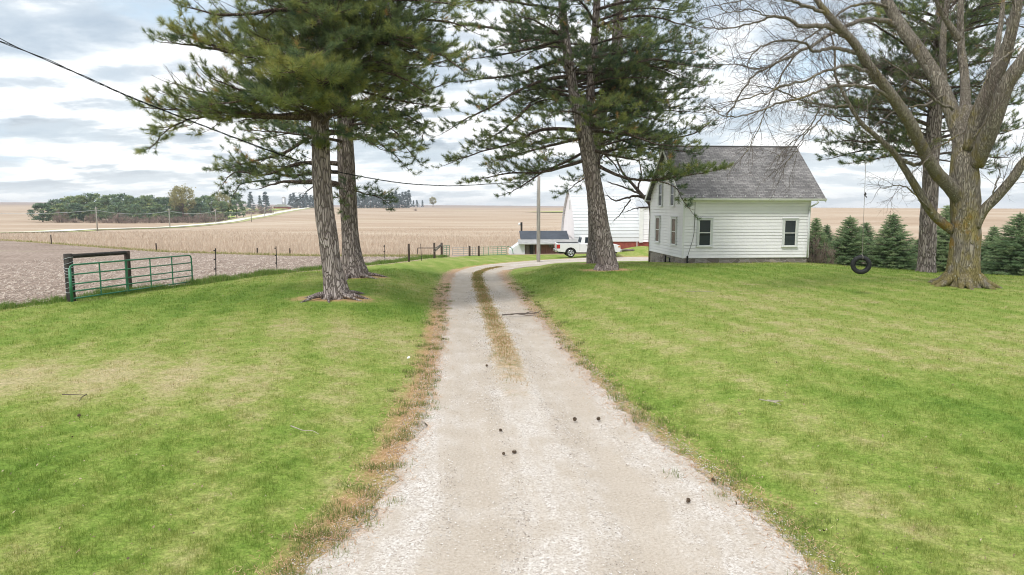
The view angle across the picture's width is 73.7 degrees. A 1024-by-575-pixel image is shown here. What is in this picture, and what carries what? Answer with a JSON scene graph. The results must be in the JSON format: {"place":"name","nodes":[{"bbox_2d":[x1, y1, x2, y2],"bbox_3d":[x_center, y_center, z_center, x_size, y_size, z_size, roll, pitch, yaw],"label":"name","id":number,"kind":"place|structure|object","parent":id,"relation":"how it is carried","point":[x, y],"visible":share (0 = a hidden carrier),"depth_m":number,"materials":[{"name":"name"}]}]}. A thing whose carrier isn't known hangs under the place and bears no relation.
{"place":"outdoors","nodes":[
{"label":"outdoors","id":0,"kind":"place"},
{"bbox_2d":[24,207,309,231],"bbox_3d":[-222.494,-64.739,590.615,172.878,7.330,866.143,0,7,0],"label":"gravel road","id":1,"kind":"structure","parent":0,"point":[240,219],"depth_m":335.74,"materials":[{"name":"grey gravel"}]},
{"bbox_2d":[0,241,416,304],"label":"ploughed field","id":2,"kind":"structure","parent":0,"point":[12,252],"depth_m":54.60,"materials":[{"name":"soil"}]},
{"bbox_2d":[468,266,532,385],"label":"drive strip grass","id":3,"kind":"structure","parent":0,"point":[479,284],"depth_m":23.14,"materials":[{"name":"brown plant"}]},
{"bbox_2d":[0,246,1023,574],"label":"lawn","id":4,"kind":"structure","parent":0,"point":[748,380],"depth_m":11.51,"materials":[{"name":"green plant"}]},
{"bbox_2d":[63,253,75,301],"bbox_3d":[-14.945,-0.138,23.098,0.306,2.010,0.298,0,7,0],"label":"gate post","id":5,"kind":"object","parent":4,"relation":"on","point":[68,260],"visible":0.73,"depth_m":22.97,"materials":[{"name":"black wood"}]},
{"bbox_2d":[72,251,126,257],"bbox_3d":[-14.924,-1.200,24.723,0.150,0.239,3.185,0,7,1],"label":"brace rail","id":6,"kind":"object","parent":5,"relation":"attached to","point":[83,255],"visible":0.97,"depth_m":24.60,"materials":[{"name":"black wood"}]},
{"bbox_2d":[123,0,489,302],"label":"pine tree","id":7,"kind":"object","parent":4,"relation":"on","point":[326,74],"visible":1,"depth_m":21.38,"materials":[{"name":"green plant"}]},
{"bbox_2d":[201,1,474,279],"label":"pine tree","id":8,"kind":"object","parent":4,"relation":"on","point":[353,263],"visible":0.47,"depth_m":30.69,"materials":[{"name":"green plant"}]},
{"bbox_2d":[2,262,1023,574],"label":"dead leaves","id":9,"kind":"object","parent":4,"relation":"on","point":[608,408],"visible":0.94,"depth_m":9.33,"materials":[{"name":"brown plant"}]},
{"bbox_2d":[222,269,881,574],"bbox_3d":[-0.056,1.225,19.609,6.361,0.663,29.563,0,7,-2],"label":"edge grass","id":10,"kind":"structure","parent":4,"relation":"on","point":[311,538],"depth_m":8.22,"materials":[{"name":"brown plant"}]},
{"bbox_2d":[553,235,621,256],"bbox_3d":[6.847,-3.773,62.325,6.020,1.900,2.380,0,7,-3],"label":"pickup truck","id":11,"kind":"object","parent":4,"relation":"on","point":[570,249],"visible":0.51,"depth_m":61.34,"materials":[{"name":"white paint"}]},
{"bbox_2d":[517,0,724,263],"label":"pine tree","id":12,"kind":"object","parent":4,"relation":"on","point":[591,255],"visible":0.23,"depth_m":39.75,"materials":[{"name":"green plant"}]},
{"bbox_2d":[603,117,674,261],"bbox_3d":[8.587,-6.828,48.897,7.049,10.892,2.436,-4,8,-28],"label":"bare tree","id":13,"kind":"object","parent":4,"relation":"on","point":[641,195],"visible":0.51,"depth_m":48.93,"materials":[{"name":"brown plant"}]},
{"bbox_2d":[644,145,826,262],"bbox_3d":[13.388,-4.650,42.270,8.554,8.125,7.440,-1,7,-5],"label":"farmhouse","id":14,"kind":"object","parent":4,"relation":"on","point":[744,218],"visible":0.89,"depth_m":39.38,"materials":[{"name":"wood"}]},
{"bbox_2d":[654,216,660,242],"bbox_3d":[9.285,-3.723,43.593,0.150,1.710,1.010,-1,7,-5],"label":"window","id":15,"kind":"structure","parent":14,"relation":"in","point":[657,218],"depth_m":43.58,"materials":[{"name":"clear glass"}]},
{"bbox_2d":[657,182,662,206],"bbox_3d":[9.325,-5.839,42.888,0.150,1.540,0.880,-1,7,-5],"label":"window","id":16,"kind":"structure","parent":14,"relation":"in","point":[660,185],"depth_m":42.88,"materials":[{"name":"clear glass"}]},
{"bbox_2d":[669,182,675,206],"bbox_3d":[9.531,-5.561,40.564,0.150,1.540,0.880,-1,7,-5],"label":"window","id":17,"kind":"structure","parent":14,"relation":"in","point":[672,189],"depth_m":40.55,"materials":[{"name":"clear glass"}]},
{"bbox_2d":[669,216,677,245],"bbox_3d":[9.566,-3.344,40.428,0.150,1.710,1.010,-1,7,-5],"label":"window","id":18,"kind":"structure","parent":14,"relation":"in","point":[673,236],"depth_m":40.42,"materials":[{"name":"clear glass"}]},
{"bbox_2d":[696,218,712,246],"bbox_3d":[10.997,-3.148,38.956,0.980,1.670,0.150,-1,7,-5],"label":"window","id":19,"kind":"structure","parent":14,"relation":"in","point":[704,226],"depth_m":38.94,"materials":[{"name":"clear glass"}]},
{"bbox_2d":[781,218,798,246],"bbox_3d":[16.037,-3.171,39.400,0.980,1.670,0.150,-1,7,-5],"label":"window","id":20,"kind":"structure","parent":14,"relation":"in","point":[789,226],"depth_m":39.39,"materials":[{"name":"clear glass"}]},
{"bbox_2d":[806,217,838,264],"bbox_3d":[20.302,-2.894,46.038,3.182,3.708,3.032,0,7,0],"label":"spruce tree","id":21,"kind":"object","parent":4,"relation":"on","point":[816,227],"visible":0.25,"depth_m":45.65,"materials":[{"name":"green plant"}]},
{"bbox_2d":[806,235,840,263],"bbox_3d":[19.606,-2.384,43.508,2.396,2.167,2.659,-1,7,-7],"label":"brush","id":22,"kind":"object","parent":4,"relation":"on","point":[821,258],"visible":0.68,"depth_m":43.28,"materials":[{"name":"brown plant"}]},
{"bbox_2d":[822,224,834,253],"bbox_3d":[22.098,-2.770,48.046,2.810,3.475,2.781,2,7,15],"label":"spruce tree","id":23,"kind":"object","parent":4,"relation":"on","point":[827,229],"visible":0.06,"depth_m":47.73,"materials":[{"name":"green plant"}]},
{"bbox_2d":[669,0,1023,289],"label":"bare tree","id":24,"kind":"object","parent":4,"relation":"on","point":[974,129],"visible":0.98,"depth_m":25.36,"materials":[{"name":"brown plant"}]},
{"bbox_2d":[850,73,871,273],"bbox_3d":[12.456,-4.001,23.996,0.677,7.100,0.226,3,7,24],"label":"tyre swing","id":25,"kind":"object","parent":24,"relation":"hanging from","point":[868,263],"visible":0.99,"depth_m":24.27,"materials":[{"name":"black rubber"}]},
{"bbox_2d":[827,215,879,266],"bbox_3d":[22.525,-2.898,46.009,4.480,4.028,4.793,4,8,31],"label":"spruce tree","id":26,"kind":"object","parent":4,"relation":"on","point":[849,249],"visible":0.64,"depth_m":45.47,"materials":[{"name":"green plant"}]},
{"bbox_2d":[844,222,875,264],"bbox_3d":[25.467,-2.790,49.055,3.939,3.890,3.754,-6,9,-43],"label":"spruce tree","id":27,"kind":"object","parent":4,"relation":"on","point":[867,233],"visible":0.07,"depth_m":48.63,"materials":[{"name":"green plant"}]},
{"bbox_2d":[862,213,917,269],"bbox_3d":[25.006,-2.800,44.910,4.590,4.298,4.544,-4,8,-28],"label":"spruce tree","id":28,"kind":"object","parent":4,"relation":"on","point":[885,252],"visible":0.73,"depth_m":44.47,"materials":[{"name":"green plant"}]},
{"bbox_2d":[796,0,1023,272],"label":"pine tree","id":29,"kind":"object","parent":4,"relation":"on","point":[927,248],"visible":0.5,"depth_m":32.30,"materials":[{"name":"green plant"}]},
{"bbox_2d":[910,238,918,265],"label":"spruce tree","id":30,"kind":"object","parent":4,"relation":"on","point":[916,242],"visible":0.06,"depth_m":46.91,"materials":[{"name":"green plant"}]},
{"bbox_2d":[915,205,949,271],"bbox_3d":[29.048,-3.002,45.835,3.963,5.177,4.158,0,7,3],"label":"spruce tree","id":31,"kind":"object","parent":4,"relation":"on","point":[942,249],"visible":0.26,"depth_m":45.51,"materials":[{"name":"green plant"}]},
{"bbox_2d":[981,225,1003,266],"bbox_3d":[31.619,-2.304,45.085,3.356,3.669,3.390,2,7,18],"label":"spruce tree","id":32,"kind":"object","parent":4,"relation":"on","point":[985,245],"visible":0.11,"depth_m":44.83,"materials":[{"name":"green plant"}]},
{"bbox_2d":[981,212,1023,275],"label":"spruce tree","id":33,"kind":"object","parent":4,"relation":"on","point":[1008,259],"visible":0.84,"depth_m":41.75,"materials":[{"name":"green plant"}]},
{"bbox_2d":[0,202,1023,309],"bbox_3d":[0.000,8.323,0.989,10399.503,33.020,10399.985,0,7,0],"label":"farm field","id":34,"kind":"structure","parent":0,"point":[481,218],"depth_m":259.36,"materials":[{"name":"beige plant"}]},
{"bbox_2d":[27,202,56,221],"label":"pine tree","id":35,"kind":"object","parent":34,"relation":"on","point":[45,206],"visible":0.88,"depth_m":348.12,"materials":[{"name":"green plant"}]},
{"bbox_2d":[46,199,67,217],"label":"pine tree","id":36,"kind":"object","parent":34,"relation":"on","point":[53,201],"visible":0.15,"depth_m":374.66,"materials":[{"name":"green plant"}]},
{"bbox_2d":[48,211,68,222],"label":"brush","id":37,"kind":"object","parent":34,"relation":"on","point":[63,219],"visible":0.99,"depth_m":340.31,"materials":[{"name":"brown plant"}]},
{"bbox_2d":[45,203,72,220],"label":"pine tree","id":38,"kind":"object","parent":34,"relation":"on","point":[60,208],"visible":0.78,"depth_m":350.44,"materials":[{"name":"green plant"}]},
{"bbox_2d":[55,198,72,217],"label":"pine tree","id":39,"kind":"object","parent":34,"relation":"on","point":[65,201],"visible":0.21,"depth_m":390.87,"materials":[{"name":"green plant"}]},
{"bbox_2d":[62,195,79,220],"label":"pine tree","id":40,"kind":"object","parent":34,"relation":"on","point":[69,198],"visible":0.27,"depth_m":409.03,"materials":[{"name":"green plant"}]},
{"bbox_2d":[60,203,87,221],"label":"pine tree","id":41,"kind":"object","parent":34,"relation":"on","point":[75,207],"visible":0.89,"depth_m":353.24,"materials":[{"name":"green plant"}]},
{"bbox_2d":[70,195,87,217],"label":"pine tree","id":42,"kind":"object","parent":34,"relation":"on","point":[77,199],"visible":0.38,"depth_m":408.42,"materials":[{"name":"green plant"}]},
{"bbox_2d":[77,192,100,217],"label":"pine tree","id":43,"kind":"object","parent":34,"relation":"on","point":[88,197],"visible":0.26,"depth_m":413.07,"materials":[{"name":"green plant"}]},
{"bbox_2d":[82,214,98,222],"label":"brush","id":44,"kind":"object","parent":34,"relation":"on","point":[90,217],"visible":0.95,"depth_m":345.35,"materials":[{"name":"brown plant"}]},
{"bbox_2d":[83,202,108,221],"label":"pine tree","id":45,"kind":"object","parent":34,"relation":"on","point":[90,205],"visible":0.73,"depth_m":359.29,"materials":[{"name":"green plant"}]},
{"bbox_2d":[90,193,107,217],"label":"pine tree","id":46,"kind":"object","parent":34,"relation":"on","point":[95,195],"visible":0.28,"depth_m":415.16,"materials":[{"name":"green plant"}]},
{"bbox_2d":[89,218,112,222],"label":"brush","id":47,"kind":"object","parent":34,"relation":"on","point":[98,221],"visible":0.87,"depth_m":344.96,"materials":[{"name":"brown plant"}]},
{"bbox_2d":[93,195,114,218],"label":"pine tree","id":48,"kind":"object","parent":34,"relation":"on","point":[104,200],"visible":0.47,"depth_m":399.61,"materials":[{"name":"green plant"}]},
{"bbox_2d":[106,194,122,214],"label":"pine tree","id":49,"kind":"object","parent":34,"relation":"on","point":[112,196],"visible":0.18,"depth_m":435.46,"materials":[{"name":"green plant"}]},
{"bbox_2d":[104,202,134,219],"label":"pine tree","id":50,"kind":"object","parent":34,"relation":"on","point":[115,206],"visible":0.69,"depth_m":375.55,"materials":[{"name":"green plant"}]},
{"bbox_2d":[106,213,135,223],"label":"brush","id":51,"kind":"object","parent":34,"relation":"on","point":[119,220],"visible":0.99,"depth_m":345.70,"materials":[{"name":"brown plant"}]},
{"bbox_2d":[112,193,130,214],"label":"pine tree","id":52,"kind":"object","parent":34,"relation":"on","point":[119,199],"visible":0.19,"depth_m":429.69,"materials":[{"name":"green plant"}]},
{"bbox_2d":[124,251,131,287],"bbox_3d":[-14.903,-0.446,26.535,0.220,1.945,0.220,0,7,0],"label":"gate post","id":53,"kind":"object","parent":34,"relation":"on","point":[127,256],"visible":0.41,"depth_m":26.44,"materials":[{"name":"brown wood"}]},
{"bbox_2d":[68,255,192,301],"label":"farm gate","id":54,"kind":"structure","parent":34,"relation":"on","point":[126,269],"depth_m":25.14,"materials":[{"name":"green metal"}]},
{"bbox_2d":[120,195,141,217],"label":"pine tree","id":55,"kind":"object","parent":34,"relation":"on","point":[132,199],"visible":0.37,"depth_m":416.23,"materials":[{"name":"green plant"}]},
{"bbox_2d":[129,197,146,220],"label":"pine tree","id":56,"kind":"object","parent":34,"relation":"on","point":[140,201],"visible":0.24,"depth_m":422.91,"materials":[{"name":"green plant"}]},
{"bbox_2d":[128,203,149,220],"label":"pine tree","id":57,"kind":"object","parent":34,"relation":"on","point":[135,212],"visible":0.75,"depth_m":393.15,"materials":[{"name":"green plant"}]},
{"bbox_2d":[136,195,155,216],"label":"pine tree","id":58,"kind":"object","parent":34,"relation":"on","point":[148,200],"visible":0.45,"depth_m":433.65,"materials":[{"name":"green plant"}]},
{"bbox_2d":[138,215,157,222],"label":"brush","id":59,"kind":"object","parent":34,"relation":"on","point":[146,219],"visible":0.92,"depth_m":364.37,"materials":[{"name":"brown plant"}]},
{"bbox_2d":[0,208,308,232],"bbox_3d":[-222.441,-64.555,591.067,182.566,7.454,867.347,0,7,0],"label":"grass verge","id":60,"kind":"object","parent":34,"relation":"on","point":[176,225],"depth_m":301.25,"materials":[{"name":"green plant"}]},
{"bbox_2d":[143,203,168,220],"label":"pine tree","id":61,"kind":"object","parent":34,"relation":"on","point":[156,207],"visible":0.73,"depth_m":407.91,"materials":[{"name":"green plant"}]},
{"bbox_2d":[149,197,165,217],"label":"pine tree","id":62,"kind":"object","parent":34,"relation":"on","point":[157,199],"visible":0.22,"depth_m":447.86,"materials":[{"name":"green plant"}]},
{"bbox_2d":[152,215,174,222],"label":"brush","id":63,"kind":"object","parent":34,"relation":"on","point":[163,220],"visible":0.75,"depth_m":382.80,"materials":[{"name":"brown plant"}]},
{"bbox_2d":[155,197,172,220],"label":"pine tree","id":64,"kind":"object","parent":34,"relation":"on","point":[164,200],"visible":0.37,"depth_m":431.20,"materials":[{"name":"green plant"}]},
{"bbox_2d":[164,200,181,218],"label":"pine tree","id":65,"kind":"object","parent":34,"relation":"on","point":[167,203],"visible":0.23,"depth_m":430.67,"materials":[{"name":"green plant"}]},
{"bbox_2d":[167,205,187,221],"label":"pine tree","id":66,"kind":"object","parent":34,"relation":"on","point":[174,213],"visible":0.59,"depth_m":417.02,"materials":[{"name":"green plant"}]},
{"bbox_2d":[165,183,196,220],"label":"budding tree","id":67,"kind":"object","parent":34,"relation":"on","point":[181,192],"visible":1,"depth_m":414.00,"materials":[{"name":"green plant"}]},
{"bbox_2d":[165,214,201,222],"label":"brush","id":68,"kind":"object","parent":34,"relation":"on","point":[188,217],"visible":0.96,"depth_m":391.96,"materials":[{"name":"brown plant"}]},
{"bbox_2d":[187,197,207,217],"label":"pine tree","id":69,"kind":"object","parent":34,"relation":"on","point":[198,200],"visible":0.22,"depth_m":439.48,"materials":[{"name":"green plant"}]},
{"bbox_2d":[188,202,211,219],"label":"pine tree","id":70,"kind":"object","parent":34,"relation":"on","point":[204,208],"visible":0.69,"depth_m":420.16,"materials":[{"name":"green plant"}]},
{"bbox_2d":[192,212,220,222],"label":"brush","id":71,"kind":"object","parent":34,"relation":"on","point":[204,219],"visible":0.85,"depth_m":398.66,"materials":[{"name":"brown plant"}]},
{"bbox_2d":[199,195,214,213],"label":"pine tree","id":72,"kind":"object","parent":34,"relation":"on","point":[203,197],"visible":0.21,"depth_m":459.46,"materials":[{"name":"green plant"}]},
{"bbox_2d":[205,195,221,216],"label":"pine tree","id":73,"kind":"object","parent":34,"relation":"on","point":[214,204],"visible":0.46,"depth_m":454.31,"materials":[{"name":"green plant"}]},
{"bbox_2d":[0,239,431,256],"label":"headland grass","id":74,"kind":"structure","parent":34,"relation":"on","point":[261,253],"depth_m":69.29,"materials":[{"name":"green plant"}]},
{"bbox_2d":[211,212,227,221],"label":"brush","id":75,"kind":"object","parent":34,"relation":"on","point":[219,217],"visible":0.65,"depth_m":428.50,"materials":[{"name":"brown plant"}]},
{"bbox_2d":[214,201,230,218],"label":"pine tree","id":76,"kind":"object","parent":34,"relation":"on","point":[224,205],"visible":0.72,"depth_m":460.73,"materials":[{"name":"green plant"}]},
{"bbox_2d":[214,191,231,219],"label":"budding tree","id":77,"kind":"object","parent":34,"relation":"on","point":[226,197],"visible":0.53,"depth_m":465.66,"materials":[{"name":"green plant"}]},
{"bbox_2d":[0,254,447,310],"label":"grass strip","id":78,"kind":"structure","parent":34,"relation":"on","point":[194,282],"depth_m":28.81,"materials":[{"name":"green plant"}]},
{"bbox_2d":[229,192,247,216],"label":"tree","id":79,"kind":"object","parent":34,"relation":"on","point":[235,202],"visible":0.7,"depth_m":495.92,"materials":[{"name":"green plant"}]},
{"bbox_2d":[246,191,255,210],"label":"spruce tree","id":80,"kind":"object","parent":34,"relation":"on","point":[250,198],"visible":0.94,"depth_m":713.16,"materials":[{"name":"green plant"}]},
{"bbox_2d":[254,206,269,213],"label":"brush","id":81,"kind":"object","parent":34,"relation":"on","point":[261,211],"visible":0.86,"depth_m":594.20,"materials":[{"name":"plant"}]},
{"bbox_2d":[260,191,270,212],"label":"spruce tree","id":82,"kind":"object","parent":34,"relation":"on","point":[265,198],"visible":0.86,"depth_m":613.78,"materials":[{"name":"green plant"}]},
{"bbox_2d":[0,225,559,255],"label":"prairie grass","id":83,"kind":"structure","parent":34,"relation":"on","point":[291,246],"depth_m":96.81,"materials":[{"name":"beige plant"}]},
{"bbox_2d":[273,204,291,208],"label":"barn","id":84,"kind":"structure","parent":34,"relation":"on","point":[281,206],"depth_m":893.89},
{"bbox_2d":[291,193,296,207],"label":"spruce tree","id":85,"kind":"object","parent":34,"relation":"on","point":[293,197],"visible":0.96,"depth_m":960.81,"materials":[{"name":"green plant"}]},
{"bbox_2d":[296,194,302,207],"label":"spruce tree","id":86,"kind":"object","parent":34,"relation":"on","point":[299,201],"visible":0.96,"depth_m":955.56,"materials":[{"name":"plant"}]},
{"bbox_2d":[300,195,306,207],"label":"spruce tree","id":87,"kind":"object","parent":34,"relation":"on","point":[305,203],"visible":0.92,"depth_m":959.48,"materials":[{"name":"green plant"}]},
{"bbox_2d":[304,192,310,207],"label":"spruce tree","id":88,"kind":"object","parent":34,"relation":"on","point":[306,197],"visible":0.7,"depth_m":979.77,"materials":[{"name":"green plant"}]},
{"bbox_2d":[367,195,373,207],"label":"spruce tree","id":89,"kind":"object","parent":34,"relation":"on","point":[370,201],"visible":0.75,"depth_m":958.49,"materials":[{"name":"green plant"}]},
{"bbox_2d":[392,190,399,207],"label":"spruce tree","id":90,"kind":"object","parent":34,"relation":"on","point":[395,194],"visible":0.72,"depth_m":956.85,"materials":[{"name":"green plant"}]},
{"bbox_2d":[399,192,405,207],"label":"spruce tree","id":91,"kind":"object","parent":34,"relation":"on","point":[401,200],"visible":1,"depth_m":978.63,"materials":[{"name":"plant"}]},
{"bbox_2d":[402,191,408,207],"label":"spruce tree","id":92,"kind":"object","parent":34,"relation":"on","point":[406,197],"visible":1,"depth_m":978.14,"materials":[{"name":"green plant"}]},
{"bbox_2d":[405,190,411,207],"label":"spruce tree","id":93,"kind":"object","parent":34,"relation":"on","point":[409,195],"visible":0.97,"depth_m":984.02,"materials":[{"name":"green plant"}]},
{"bbox_2d":[443,245,449,254],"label":"corral fence","id":94,"kind":"object","parent":34,"relation":"on","point":[446,247],"visible":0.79,"depth_m":67.79,"materials":[{"name":"green metal"}]},
{"bbox_2d":[452,247,468,255],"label":"corral fence","id":95,"kind":"object","parent":34,"relation":"on","point":[463,251],"visible":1,"depth_m":67.63,"materials":[{"name":"metal"}]},
{"bbox_2d":[497,246,505,254],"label":"corral fence","id":96,"kind":"object","parent":34,"relation":"on","point":[501,250],"visible":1,"depth_m":68.25,"materials":[{"name":"green metal"}]},
{"bbox_2d":[536,176,539,261],"bbox_3d":[2.109,-5.251,55.424,0.415,7.541,0.310,0,7,0],"label":"utility pole","id":97,"kind":"object","parent":34,"relation":"on","point":[538,222],"visible":0.67,"depth_m":55.30,"materials":[{"name":"grey wood"}]},
{"bbox_2d":[508,231,577,253],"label":"shed","id":98,"kind":"structure","parent":34,"relation":"on","point":[526,243],"depth_m":69.83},
{"bbox_2d":[431,0,733,270],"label":"pine tree","id":99,"kind":"object","parent":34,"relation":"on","point":[595,69],"visible":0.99,"depth_m":32.46,"materials":[{"name":"green plant"}]},
{"bbox_2d":[561,191,648,248],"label":"barn","id":100,"kind":"structure","parent":34,"relation":"on","point":[629,229],"depth_m":73.28,"materials":[{"name":"white metal"}]},
{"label":"power pole","id":101,"kind":"object","parent":34,"relation":"on","visible":0},
{"bbox_2d":[0,209,266,213],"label":"power line","id":102,"kind":"object","parent":101,"relation":"attached to","point":[103,211],"visible":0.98,"depth_m":237.61,"materials":[{"name":"metal"}]},
{"bbox_2d":[0,38,523,185],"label":"service cable","id":103,"kind":"object","parent":101,"relation":"attached to","point":[55,63],"visible":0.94,"depth_m":22.69,"materials":[{"name":"black rubber"}]},
{"bbox_2d":[0,0,1023,208],"label":"sky","id":104,"kind":"structure","parent":0,"point":[63,132],"materials":[{"name":"white"}]},
{"bbox_2d":[279,257,838,574],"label":"driveway","id":105,"kind":"structure","parent":0,"point":[665,536],"depth_m":8.06,"materials":[{"name":"beige gravel"}]},
{"bbox_2d":[502,310,540,315],"bbox_3d":[0.459,0.846,22.011,1.424,0.112,0.700,-3,8,-25],"label":"fallen branch","id":106,"kind":"object","parent":105,"relation":"on","point":[522,313],"visible":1,"depth_m":21.92,"materials":[{"name":"brown wood"}]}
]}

